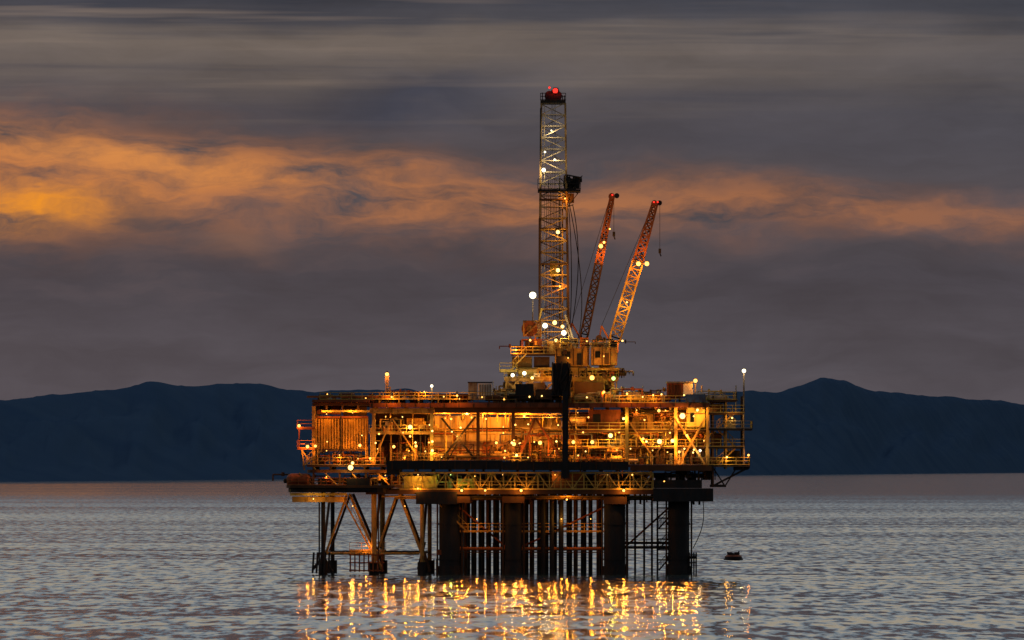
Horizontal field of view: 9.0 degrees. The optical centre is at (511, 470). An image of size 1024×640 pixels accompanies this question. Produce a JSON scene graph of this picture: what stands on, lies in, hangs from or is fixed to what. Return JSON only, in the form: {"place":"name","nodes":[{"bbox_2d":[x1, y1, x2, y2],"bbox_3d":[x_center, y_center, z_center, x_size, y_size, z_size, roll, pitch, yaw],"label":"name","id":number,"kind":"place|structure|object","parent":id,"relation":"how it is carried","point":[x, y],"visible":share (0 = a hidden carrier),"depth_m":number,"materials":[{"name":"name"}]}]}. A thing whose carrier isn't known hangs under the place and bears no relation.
{"place":"outdoors","nodes":[
{"label":"outdoors","id":0,"kind":"place"},
{"bbox_2d":[0,473,1023,639],"bbox_3d":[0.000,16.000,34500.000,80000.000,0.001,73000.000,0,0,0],"label":"sea","id":1,"kind":"structure","parent":0,"point":[885,557],"depth_m":1021.45,"materials":[{"name":"grey liquid"}]},
{"bbox_2d":[272,86,752,574],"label":"offshore oil platform","id":2,"kind":"structure","parent":1,"relation":"in","point":[643,431],"depth_m":1001.85,"materials":[{"name":"metal"}]},
{"bbox_2d":[498,88,635,402],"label":"drilling derrick","id":3,"kind":"object","parent":2,"relation":"on","point":[561,374],"visible":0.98,"depth_m":1008.95,"materials":[{"name":"paint"}]},
{"bbox_2d":[563,193,618,402],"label":"pedestal crane","id":4,"kind":"object","parent":2,"relation":"on","point":[610,206],"visible":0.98,"depth_m":1015.37,"materials":[{"name":"brown metal"}]},
{"bbox_2d":[593,200,661,401],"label":"pedestal crane","id":5,"kind":"object","parent":2,"relation":"on","point":[647,222],"visible":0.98,"depth_m":1013.16,"materials":[{"name":"metal"}]},
{"bbox_2d":[724,551,742,559],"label":"mooring buoy","id":6,"kind":"object","parent":1,"relation":"on","point":[733,556],"visible":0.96,"depth_m":1163.92,"materials":[{"name":"metal"}]},
{"bbox_2d":[0,378,1023,481],"bbox_3d":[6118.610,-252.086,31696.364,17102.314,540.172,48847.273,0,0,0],"label":"hills","id":7,"kind":"structure","parent":0,"point":[151,431],"depth_m":12938.80,"materials":[{"name":"blue"}]},
{"bbox_2d":[0,0,1023,404],"label":"sky","id":8,"kind":"structure","parent":0,"point":[305,195],"materials":[{"name":"grey"}]}
]}

